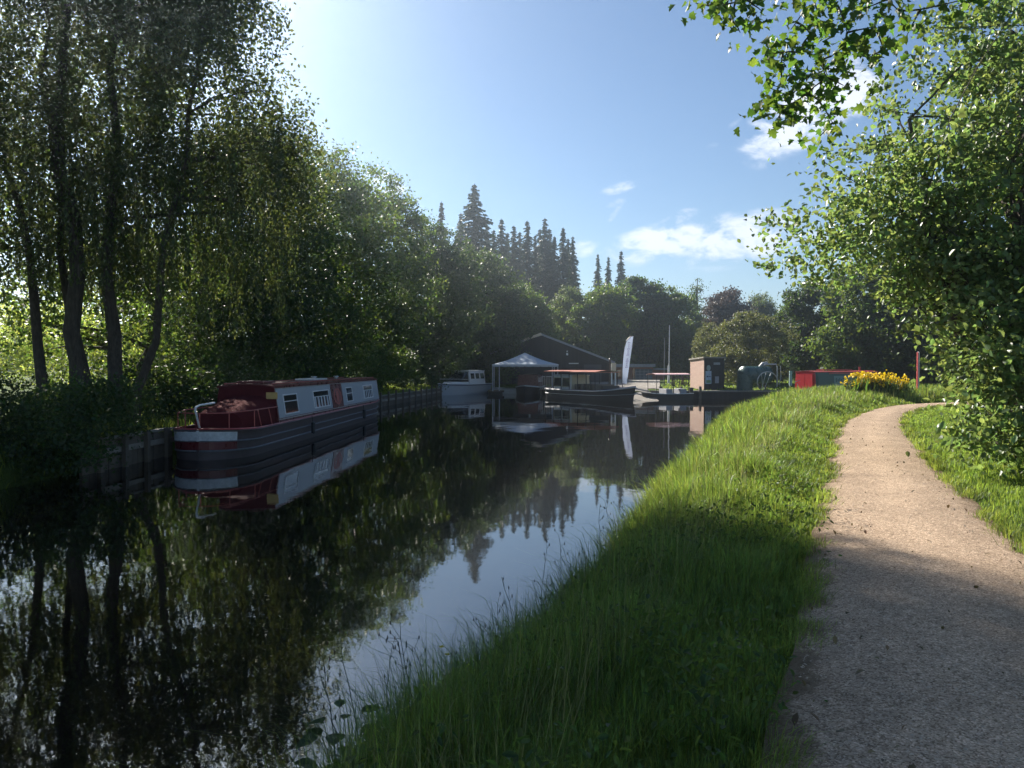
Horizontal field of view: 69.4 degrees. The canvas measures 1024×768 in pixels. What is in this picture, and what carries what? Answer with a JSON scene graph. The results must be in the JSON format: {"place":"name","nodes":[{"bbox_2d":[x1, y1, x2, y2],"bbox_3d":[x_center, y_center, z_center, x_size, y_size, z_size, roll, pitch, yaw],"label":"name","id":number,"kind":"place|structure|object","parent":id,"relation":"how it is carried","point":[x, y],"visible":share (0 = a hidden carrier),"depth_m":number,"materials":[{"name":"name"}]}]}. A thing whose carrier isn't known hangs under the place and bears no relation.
{"place":"outdoors","nodes":[
{"label":"outdoors","id":0,"kind":"place"},
{"bbox_2d":[0,393,754,767],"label":"water","id":1,"kind":"structure","parent":0,"point":[152,611],"depth_m":8.27,"materials":[{"name":"black liquid"}]},
{"bbox_2d":[79,427,173,475],"bbox_3d":[-8.550,1.741,16.692,0.260,1.339,3.507,0,1,4],"label":"wooden piling","id":2,"kind":"object","parent":1,"relation":"in","point":[150,448],"visible":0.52,"depth_m":16.87,"materials":[{"name":"wood"}]},
{"bbox_2d":[173,376,379,460],"bbox_3d":[-7.276,0.840,25.880,2.766,2.210,17.506,0,1,2],"label":"narrowboat","id":3,"kind":"object","parent":1,"relation":"on","point":[240,419],"visible":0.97,"depth_m":20.20,"materials":[{"name":"red paint"}]},
{"bbox_2d":[282,393,299,414],"bbox_3d":[-6.369,0.565,21.336,0.104,0.573,1.200,0,1,2],"label":"window","id":4,"kind":"structure","parent":3,"relation":"in","point":[290,401],"depth_m":21.31,"materials":[{"name":"white paint"}]},
{"bbox_2d":[312,389,330,407],"bbox_3d":[-6.263,0.479,24.358,0.103,0.563,1.750,0,1,2],"label":"window","id":5,"kind":"structure","parent":3,"relation":"in","point":[321,398],"depth_m":24.32,"materials":[{"name":"white paint"}]},
{"bbox_2d":[345,387,353,401],"bbox_3d":[-6.134,0.385,27.929,0.100,0.543,0.900,0,1,2],"label":"window","id":6,"kind":"structure","parent":3,"relation":"in","point":[349,394],"depth_m":27.91,"materials":[{"name":"white paint"}]},
{"bbox_2d":[362,384,372,398],"bbox_3d":[-6.025,0.309,30.976,0.101,0.553,1.600,0,1,2],"label":"window","id":7,"kind":"structure","parent":3,"relation":"in","point":[367,389],"depth_m":30.96,"materials":[{"name":"white paint"}]},
{"bbox_2d":[311,638,337,733],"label":"seed head stem","id":8,"kind":"object","parent":1,"relation":"on","point":[325,686],"visible":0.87,"depth_m":4.08,"materials":[{"name":"green plant"}]},
{"bbox_2d":[318,667,341,752],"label":"seed head stem","id":9,"kind":"object","parent":1,"relation":"on","point":[331,719],"visible":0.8,"depth_m":3.89,"materials":[{"name":"green plant"}]},
{"bbox_2d":[294,699,378,767],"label":"dock plant","id":10,"kind":"object","parent":1,"relation":"on","point":[308,741],"visible":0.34,"depth_m":3.77,"materials":[{"name":"green plant"}]},
{"bbox_2d":[327,628,358,736],"bbox_3d":[-0.904,1.748,4.008,0.222,0.780,0.142,1,2,33],"label":"seed head stem","id":11,"kind":"object","parent":1,"relation":"on","point":[344,669],"visible":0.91,"depth_m":4.03,"materials":[{"name":"green plant"}]},
{"bbox_2d":[387,613,410,689],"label":"seed head stem","id":12,"kind":"object","parent":1,"relation":"on","point":[397,638],"visible":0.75,"depth_m":4.46,"materials":[{"name":"green plant"}]},
{"bbox_2d":[378,385,442,406],"bbox_3d":[-6.565,1.001,45.429,0.260,1.475,21.353,0,1,7],"label":"wooden piling","id":13,"kind":"object","parent":1,"relation":"in","point":[388,399],"visible":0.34,"depth_m":46.10,"materials":[{"name":"wood"}]},
{"bbox_2d":[438,370,491,394],"bbox_3d":[-4.095,-0.053,59.407,2.359,2.130,6.616,1,2,28],"label":"cabin cruiser","id":14,"kind":"object","parent":1,"relation":"on","point":[465,382],"visible":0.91,"depth_m":58.81,"materials":[{"name":"white plastic"}]},
{"bbox_2d":[487,388,503,394],"bbox_3d":[-1.294,0.731,61.784,1.300,0.550,8.900,0,1,0],"label":"landing stage","id":15,"kind":"object","parent":1,"relation":"on","point":[494,392],"visible":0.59,"depth_m":57.63,"materials":[{"name":"wood"}]},
{"bbox_2d":[492,353,557,390],"bbox_3d":[1.036,-1.027,60.092,5.218,3.044,5.058,0,1,0],"label":"marquee","id":16,"kind":"object","parent":15,"relation":"on","point":[524,360],"visible":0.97,"depth_m":57.99,"materials":[{"name":"white fabric"}]},
{"bbox_2d":[493,387,516,393],"bbox_3d":[-0.113,0.637,61.159,2.941,0.968,1.284,0,1,15],"label":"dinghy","id":17,"kind":"object","parent":1,"relation":"on","point":[509,390],"visible":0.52,"depth_m":60.61,"materials":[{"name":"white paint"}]},
{"bbox_2d":[515,374,543,394],"bbox_3d":[1.486,0.151,61.367,2.082,1.930,7.033,0,1,8],"label":"workboat","id":18,"kind":"object","parent":1,"relation":"on","point":[528,384],"visible":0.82,"depth_m":59.88,"materials":[{"name":"metal"}]},
{"bbox_2d":[544,370,635,401],"bbox_3d":[5.318,0.219,50.331,2.097,2.310,9.226,-1,2,-32],"label":"trip boat","id":19,"kind":"object","parent":1,"relation":"on","point":[572,386],"visible":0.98,"depth_m":49.80,"materials":[{"name":"white paint"}]},
{"bbox_2d":[641,373,693,399],"bbox_3d":[10.396,0.329,49.666,3.729,2.120,1.568,0,1,-13],"label":"day boat","id":20,"kind":"object","parent":1,"relation":"on","point":[673,394],"visible":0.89,"depth_m":49.11,"materials":[{"name":"metal"}]},
{"bbox_2d":[795,367,877,389],"bbox_3d":[21.342,0.150,48.140,7.721,2.550,2.082,-1,1,-24],"label":"narrowboat","id":21,"kind":"object","parent":1,"relation":"on","point":[804,379],"visible":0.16,"depth_m":46.83,"materials":[{"name":"green paint"}]},
{"bbox_2d":[797,374,804,389],"bbox_3d":[18.456,-0.113,47.187,0.045,1.020,0.600,-1,1,-24],"label":"cabin door","id":22,"kind":"structure","parent":21,"relation":"in","point":[801,377],"depth_m":47.15,"materials":[{"name":"red paint"}]},
{"bbox_2d":[805,374,812,387],"bbox_3d":[18.712,-0.099,46.612,0.045,1.020,0.600,-1,1,-24],"label":"cabin door","id":23,"kind":"structure","parent":21,"relation":"in","point":[808,377],"depth_m":46.55,"materials":[{"name":"red paint"}]},
{"bbox_2d":[817,373,825,387],"bbox_3d":[19.390,-0.133,46.320,0.750,1.102,0.108,-1,1,-24],"label":"side door","id":24,"kind":"structure","parent":21,"relation":"in","point":[821,377],"depth_m":46.32,"materials":[{"name":"green paint"}]},
{"bbox_2d":[0,371,1023,767],"bbox_3d":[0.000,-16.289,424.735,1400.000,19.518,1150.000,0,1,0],"label":"ground","id":25,"kind":"structure","parent":0,"point":[8,475],"depth_m":13.76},
{"bbox_2d":[0,284,67,386],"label":"sunlit bush","id":26,"kind":"object","parent":25,"relation":"on","point":[10,340],"visible":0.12,"depth_m":35.99,"materials":[{"name":"green plant"}]},
{"bbox_2d":[0,0,73,307],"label":"birch tree","id":27,"kind":"object","parent":25,"relation":"on","point":[25,39],"visible":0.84,"depth_m":18.64,"materials":[{"name":"green plant"}]},
{"bbox_2d":[0,282,141,395],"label":"sunlit bush","id":28,"kind":"object","parent":25,"relation":"on","point":[30,360],"visible":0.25,"depth_m":32.70,"materials":[{"name":"green plant"}]},
{"bbox_2d":[8,358,138,434],"bbox_3d":[-10.951,0.531,18.291,3.149,2.397,4.032,-1,1,-26],"label":"shrub","id":29,"kind":"object","parent":25,"relation":"on","point":[64,406],"visible":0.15,"depth_m":17.97,"materials":[{"name":"green plant"}]},
{"bbox_2d":[0,355,181,486],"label":"bramble bush","id":30,"kind":"object","parent":25,"relation":"on","point":[77,436],"visible":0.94,"depth_m":14.45,"materials":[{"name":"green plant"}]},
{"bbox_2d":[0,26,270,407],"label":"broadleaf tree","id":31,"kind":"object","parent":25,"relation":"on","point":[90,336],"visible":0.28,"depth_m":25.78,"materials":[{"name":"green plant"}]},
{"bbox_2d":[93,322,203,391],"bbox_3d":[-15.549,-1.024,32.933,5.753,3.898,4.861,0,1,0],"label":"sunlit bush","id":32,"kind":"object","parent":25,"relation":"on","point":[141,351],"visible":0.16,"depth_m":32.47,"materials":[{"name":"green plant"}]},
{"bbox_2d":[63,227,245,371],"bbox_3d":[-19.208,-4.174,41.284,11.484,9.757,10.334,0,1,0],"label":"broadleaf tree","id":33,"kind":"object","parent":25,"relation":"on","point":[121,306],"visible":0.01,"depth_m":39.92,"materials":[{"name":"green plant"}]},
{"bbox_2d":[96,347,247,420],"bbox_3d":[-10.955,0.220,22.497,5.146,2.784,4.293,-1,2,-42],"label":"shrub","id":34,"kind":"object","parent":25,"relation":"on","point":[180,394],"visible":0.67,"depth_m":22.44,"materials":[{"name":"green plant"}]},
{"bbox_2d":[0,0,345,421],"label":"weeping birch","id":35,"kind":"object","parent":25,"relation":"on","point":[166,26],"visible":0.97,"depth_m":20.55,"materials":[{"name":"green plant"}]},
{"bbox_2d":[161,333,267,410],"bbox_3d":[-10.660,-0.198,26.621,3.861,3.320,6.113,-1,2,-28],"label":"shrub","id":36,"kind":"object","parent":25,"relation":"on","point":[223,361],"visible":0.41,"depth_m":26.53,"materials":[{"name":"green plant"}]},
{"bbox_2d":[0,382,437,488],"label":"bank grass","id":37,"kind":"structure","parent":25,"relation":"on","point":[168,422],"depth_m":20.27,"materials":[{"name":"green plant"}]},
{"bbox_2d":[199,331,310,382],"bbox_3d":[-10.509,-0.409,30.607,4.996,3.540,4.911,1,2,39],"label":"shrub","id":38,"kind":"object","parent":25,"relation":"on","point":[259,356],"visible":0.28,"depth_m":30.49,"materials":[{"name":"green plant"}]},
{"bbox_2d":[147,110,373,380],"bbox_3d":[-11.373,-5.564,32.906,10.304,13.349,9.277,0,1,0],"label":"broadleaf tree","id":39,"kind":"object","parent":25,"relation":"on","point":[271,330],"visible":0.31,"depth_m":31.88,"materials":[{"name":"green plant"}]},
{"bbox_2d":[269,332,356,379],"bbox_3d":[-9.969,-0.664,36.050,4.695,3.892,5.846,0,1,0],"label":"shrub","id":40,"kind":"object","parent":25,"relation":"on","point":[312,372],"visible":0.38,"depth_m":35.49,"materials":[{"name":"green plant"}]},
{"bbox_2d":[228,138,422,379],"bbox_3d":[-10.511,-6.218,40.484,10.073,14.351,10.634,-1,2,-34],"label":"broadleaf tree","id":41,"kind":"object","parent":25,"relation":"on","point":[365,229],"visible":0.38,"depth_m":39.42,"materials":[{"name":"green plant"}]},
{"bbox_2d":[300,342,367,378],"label":"shrub","id":42,"kind":"object","parent":25,"relation":"on","point":[334,372],"visible":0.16,"depth_m":39.30,"materials":[{"name":"green plant"}]},
{"bbox_2d":[334,342,414,391],"bbox_3d":[-8.383,-0.795,45.124,5.204,3.819,5.503,1,2,38],"label":"shrub","id":43,"kind":"object","parent":25,"relation":"on","point":[381,369],"visible":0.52,"depth_m":44.70,"materials":[{"name":"green plant"}]},
{"bbox_2d":[304,157,448,386],"bbox_3d":[-9.780,-7.177,49.267,10.161,15.831,11.227,-1,2,-42],"label":"broadleaf tree","id":44,"kind":"object","parent":25,"relation":"on","point":[402,325],"visible":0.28,"depth_m":48.58,"materials":[{"name":"green plant"}]},
{"bbox_2d":[360,342,428,390],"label":"shrub","id":45,"kind":"object","parent":25,"relation":"on","point":[403,364],"visible":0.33,"depth_m":49.80,"materials":[{"name":"green plant"}]},
{"bbox_2d":[0,319,804,371],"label":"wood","id":46,"kind":"object","parent":25,"relation":"on","point":[137,335],"depth_m":128.94,"materials":[{"name":"green plant"}]},
{"bbox_2d":[399,341,448,389],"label":"shrub","id":47,"kind":"object","parent":25,"relation":"on","point":[424,370],"visible":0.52,"depth_m":55.66,"materials":[{"name":"green plant"}]},
{"bbox_2d":[362,210,496,384],"bbox_3d":[-6.862,-6.767,59.956,11.023,14.651,9.926,1,1,21],"label":"broadleaf tree","id":48,"kind":"object","parent":25,"relation":"on","point":[462,279],"visible":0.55,"depth_m":58.11,"materials":[{"name":"green plant"}]},
{"bbox_2d":[115,399,747,767],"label":"tall grass","id":49,"kind":"structure","parent":25,"relation":"on","point":[509,637],"depth_m":3.56,"materials":[{"name":"green plant"}]},
{"bbox_2d":[436,201,448,288],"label":"spruce tree","id":50,"kind":"object","parent":25,"relation":"on","point":[441,216],"visible":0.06,"depth_m":91.45,"materials":[{"name":"green plant"}]},
{"bbox_2d":[419,345,471,382],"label":"shrub","id":51,"kind":"object","parent":25,"relation":"on","point":[461,367],"visible":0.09,"depth_m":61.99,"materials":[{"name":"green plant"}]},
{"bbox_2d":[455,214,465,247],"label":"spruce tree","id":52,"kind":"object","parent":25,"relation":"on","point":[460,219],"visible":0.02,"depth_m":99.40,"materials":[{"name":"green plant"}]},
{"bbox_2d":[450,184,509,288],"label":"spruce tree","id":53,"kind":"object","parent":25,"relation":"on","point":[474,233],"visible":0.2,"depth_m":91.12,"materials":[{"name":"green plant"}]},
{"bbox_2d":[432,247,538,382],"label":"broadleaf tree","id":54,"kind":"object","parent":25,"relation":"on","point":[503,305],"visible":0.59,"depth_m":66.97,"materials":[{"name":"green plant"}]},
{"bbox_2d":[488,230,505,284],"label":"spruce tree","id":55,"kind":"object","parent":25,"relation":"on","point":[493,239],"visible":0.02,"depth_m":107.42,"materials":[{"name":"green plant"}]},
{"bbox_2d":[471,356,523,387],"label":"shrub","id":56,"kind":"object","parent":25,"relation":"on","point":[504,370],"visible":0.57,"depth_m":66.82,"materials":[{"name":"green plant"}]},
{"bbox_2d":[496,218,508,286],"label":"spruce tree","id":57,"kind":"object","parent":25,"relation":"on","point":[500,239],"visible":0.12,"depth_m":111.36,"materials":[{"name":"green plant"}]},
{"bbox_2d":[503,226,525,299],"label":"spruce tree","id":58,"kind":"object","parent":25,"relation":"on","point":[512,260],"visible":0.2,"depth_m":107.39,"materials":[{"name":"green plant"}]},
{"bbox_2d":[515,233,525,288],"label":"spruce tree","id":59,"kind":"object","parent":25,"relation":"on","point":[519,238],"visible":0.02,"depth_m":119.36,"materials":[{"name":"green plant"}]},
{"bbox_2d":[490,279,567,358],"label":"broadleaf tree","id":60,"kind":"object","parent":25,"relation":"on","point":[544,325],"visible":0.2,"depth_m":71.50,"materials":[{"name":"green plant"}]},
{"bbox_2d":[518,220,539,294],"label":"spruce tree","id":61,"kind":"object","parent":25,"relation":"on","point":[527,254],"visible":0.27,"depth_m":109.31,"materials":[{"name":"green plant"}]},
{"bbox_2d":[529,236,541,292],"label":"spruce tree","id":62,"kind":"object","parent":25,"relation":"on","point":[535,252],"visible":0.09,"depth_m":113.40,"materials":[{"name":"green plant"}]},
{"bbox_2d":[468,333,614,383],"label":"boatyard shed","id":63,"kind":"structure","parent":25,"relation":"on","point":[564,355],"depth_m":68.32,"materials":[{"name":"beige paint"}]},
{"bbox_2d":[513,360,559,383],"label":"door","id":64,"kind":"structure","parent":63,"relation":"in","point":[527,370],"depth_m":68.43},
{"bbox_2d":[584,365,600,381],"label":"door","id":65,"kind":"structure","parent":63,"relation":"in","point":[594,377],"depth_m":68.10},
{"bbox_2d":[531,219,557,308],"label":"spruce tree","id":66,"kind":"object","parent":25,"relation":"on","point":[544,260],"visible":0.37,"depth_m":109.26,"materials":[{"name":"green plant"}]},
{"bbox_2d":[542,236,563,325],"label":"spruce tree","id":67,"kind":"object","parent":25,"relation":"on","point":[553,274],"visible":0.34,"depth_m":107.45,"materials":[{"name":"green plant"}]},
{"bbox_2d":[553,228,573,324],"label":"spruce tree","id":68,"kind":"object","parent":25,"relation":"on","point":[564,259],"visible":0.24,"depth_m":109.39,"materials":[{"name":"green plant"}]},
{"bbox_2d":[548,283,590,346],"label":"willow tree","id":69,"kind":"object","parent":25,"relation":"on","point":[563,303],"visible":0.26,"depth_m":84.64,"materials":[{"name":"green plant"}]},
{"bbox_2d":[566,237,582,320],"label":"spruce tree","id":70,"kind":"object","parent":25,"relation":"on","point":[573,271],"visible":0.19,"depth_m":111.47,"materials":[{"name":"green plant"}]},
{"bbox_2d":[592,254,602,290],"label":"spruce tree","id":71,"kind":"object","parent":25,"relation":"on","point":[597,276],"visible":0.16,"depth_m":124.45,"materials":[{"name":"green plant"}]},
{"bbox_2d":[560,280,643,363],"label":"round tree","id":72,"kind":"object","parent":25,"relation":"on","point":[604,328],"visible":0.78,"depth_m":81.48,"materials":[{"name":"green plant"}]},
{"bbox_2d":[201,381,1008,767],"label":"bank grass","id":73,"kind":"structure","parent":25,"relation":"on","point":[761,575],"depth_m":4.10,"materials":[{"name":"green plant"}]},
{"bbox_2d":[321,420,841,767],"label":"waterside weeds","id":74,"kind":"object","parent":73,"relation":"on","point":[695,687],"visible":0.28,"depth_m":3.34,"materials":[{"name":"green plant"}]},
{"bbox_2d":[603,256,611,289],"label":"spruce tree","id":75,"kind":"object","parent":25,"relation":"on","point":[608,273],"visible":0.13,"depth_m":126.49,"materials":[{"name":"green plant"}]},
{"bbox_2d":[614,252,625,287],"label":"spruce tree","id":76,"kind":"object","parent":25,"relation":"on","point":[620,270],"visible":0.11,"depth_m":124.43,"materials":[{"name":"green plant"}]},
{"bbox_2d":[622,336,632,386],"bbox_3d":[8.355,-1.421,53.467,0.827,4.148,0.151,0,1,0],"label":"feather banner","id":77,"kind":"object","parent":25,"relation":"on","point":[627,355],"visible":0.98,"depth_m":53.47,"materials":[{"name":"fabric"}]},
{"bbox_2d":[619,387,658,400],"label":"slipway","id":78,"kind":"structure","parent":25,"relation":"on","point":[638,396],"depth_m":49.35,"materials":[{"name":"concrete"}]},
{"bbox_2d":[612,364,667,379],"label":"brick outbuilding","id":79,"kind":"structure","parent":25,"relation":"on","point":[638,371],"depth_m":73.94,"materials":[{"name":"brown brick"}]},
{"bbox_2d":[635,369,651,379],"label":"door","id":80,"kind":"structure","parent":79,"relation":"in","point":[639,373],"depth_m":73.93,"materials":[{"name":"grey glass"}]},
{"bbox_2d":[602,274,678,363],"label":"round tree","id":81,"kind":"object","parent":25,"relation":"on","point":[635,284],"visible":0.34,"depth_m":86.52,"materials":[{"name":"green plant"}]},
{"bbox_2d":[638,283,709,376],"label":"round tree","id":82,"kind":"object","parent":25,"relation":"on","point":[680,342],"visible":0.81,"depth_m":85.41,"materials":[{"name":"green plant"}]},
{"bbox_2d":[680,278,710,352],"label":"slender tree","id":83,"kind":"object","parent":25,"relation":"on","point":[696,288],"visible":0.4,"depth_m":91.61,"materials":[{"name":"green plant"}]},
{"bbox_2d":[689,357,725,389],"bbox_3d":[14.327,-0.749,54.347,2.054,2.458,4.311,0,1,-5],"label":"brick hut","id":84,"kind":"object","parent":25,"relation":"on","point":[706,373],"visible":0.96,"depth_m":53.00,"materials":[{"name":"brown paint"}]},
{"bbox_2d":[689,322,735,380],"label":"sallow tree","id":85,"kind":"object","parent":25,"relation":"on","point":[701,337],"visible":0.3,"depth_m":65.60,"materials":[{"name":"green plant"}]},
{"bbox_2d":[650,386,788,398],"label":"quay wall","id":86,"kind":"structure","parent":25,"relation":"on","point":[700,393],"depth_m":50.98,"materials":[{"name":"grey concrete"}]},
{"bbox_2d":[700,285,765,367],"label":"copper tree","id":87,"kind":"object","parent":25,"relation":"on","point":[720,307],"visible":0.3,"depth_m":93.99,"materials":[{"name":"brown plant"}]},
{"bbox_2d":[701,309,800,384],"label":"sallow tree","id":88,"kind":"object","parent":25,"relation":"on","point":[740,353],"visible":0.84,"depth_m":58.51,"materials":[{"name":"green plant"}]},
{"bbox_2d":[737,362,780,389],"bbox_3d":[17.385,-0.539,52.648,2.827,2.117,1.910,-1,1,-22],"label":"green tank","id":89,"kind":"object","parent":25,"relation":"on","point":[747,376],"visible":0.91,"depth_m":52.29,"materials":[{"name":"metal"}]},
{"bbox_2d":[613,375,915,389],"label":"lawn grass","id":90,"kind":"structure","parent":25,"relation":"on","point":[731,385],"depth_m":57.83,"materials":[{"name":"green plant"}]},
{"bbox_2d":[746,292,784,372],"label":"tree","id":91,"kind":"object","parent":25,"relation":"on","point":[765,307],"visible":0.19,"depth_m":96.11,"materials":[{"name":"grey plant"}]},
{"bbox_2d":[770,273,841,380],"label":"round tree","id":92,"kind":"object","parent":25,"relation":"on","point":[795,309],"visible":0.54,"depth_m":64.52,"materials":[{"name":"green plant"}]},
{"bbox_2d":[668,0,1001,161],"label":"oak tree","id":93,"kind":"object","parent":25,"relation":"on","point":[858,43],"visible":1,"depth_m":5.50,"materials":[{"name":"green plant"}]},
{"bbox_2d":[801,246,913,380],"bbox_3d":[28.712,-5.306,59.796,9.452,11.475,8.918,-1,2,-40],"label":"round tree","id":94,"kind":"object","parent":25,"relation":"on","point":[847,336],"visible":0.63,"depth_m":58.48,"materials":[{"name":"green plant"}]},
{"bbox_2d":[840,369,910,396],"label":"yellow iris clump","id":95,"kind":"object","parent":25,"relation":"on","point":[872,382],"visible":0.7,"depth_m":31.22,"materials":[{"name":"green plant"}]},
{"bbox_2d":[730,403,1023,767],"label":"path edge grass","id":96,"kind":"structure","parent":25,"relation":"on","point":[916,440],"depth_m":6.41,"materials":[{"name":"green plant"}]},
{"bbox_2d":[737,0,1023,479],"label":"maple tree","id":97,"kind":"object","parent":25,"relation":"on","point":[954,259],"visible":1,"depth_m":11.35,"materials":[{"name":"green plant"}]},
{"bbox_2d":[890,373,914,394],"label":"yellow iris clump","id":98,"kind":"object","parent":25,"relation":"on","point":[904,384],"visible":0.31,"depth_m":31.69,"materials":[{"name":"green plant"}]},
{"bbox_2d":[916,352,919,387],"bbox_3d":[18.105,-0.303,33.001,0.075,2.264,0.102,0,1,0],"label":"lock post","id":99,"kind":"object","parent":25,"relation":"on","point":[917,371],"visible":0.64,"depth_m":32.96,"materials":[{"name":"red paint"}]},
{"bbox_2d":[865,254,980,385],"bbox_3d":[31.507,-5.179,56.038,9.566,11.774,9.219,-1,2,-44],"label":"round tree","id":100,"kind":"object","parent":25,"relation":"on","point":[895,362],"visible":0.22,"depth_m":55.23,"materials":[{"name":"green plant"}]},
{"bbox_2d":[907,265,999,384],"bbox_3d":[33.926,-3.628,51.894,10.228,11.728,9.650,-1,2,-27],"label":"round tree","id":101,"kind":"object","parent":25,"relation":"on","point":[929,358],"visible":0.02,"depth_m":52.42,"materials":[{"name":"green plant"}]},
{"bbox_2d":[907,404,1023,537],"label":"verge grass","id":102,"kind":"structure","parent":25,"relation":"on","point":[927,421],"depth_m":10.44,"materials":[{"name":"green plant"}]},
{"bbox_2d":[0,0,1023,338],"label":"sky","id":103,"kind":"structure","parent":0,"point":[611,123],"materials":[{"name":"blue"}]},
{"bbox_2d":[589,379,659,388],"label":"yard path","id":104,"kind":"structure","parent":0,"point":[649,383],"depth_m":62.79,"materials":[{"name":"concrete"}]},
{"bbox_2d":[760,402,1023,767],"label":"path","id":105,"kind":"structure","parent":0,"point":[985,655],"depth_m":4.07,"materials":[{"name":"beige gravel"}]},
{"bbox_2d":[791,417,1021,767],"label":"fallen leaves","id":106,"kind":"object","parent":105,"relation":"on","point":[795,717],"visible":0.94,"depth_m":3.87,"materials":[{"name":"brown plant"}]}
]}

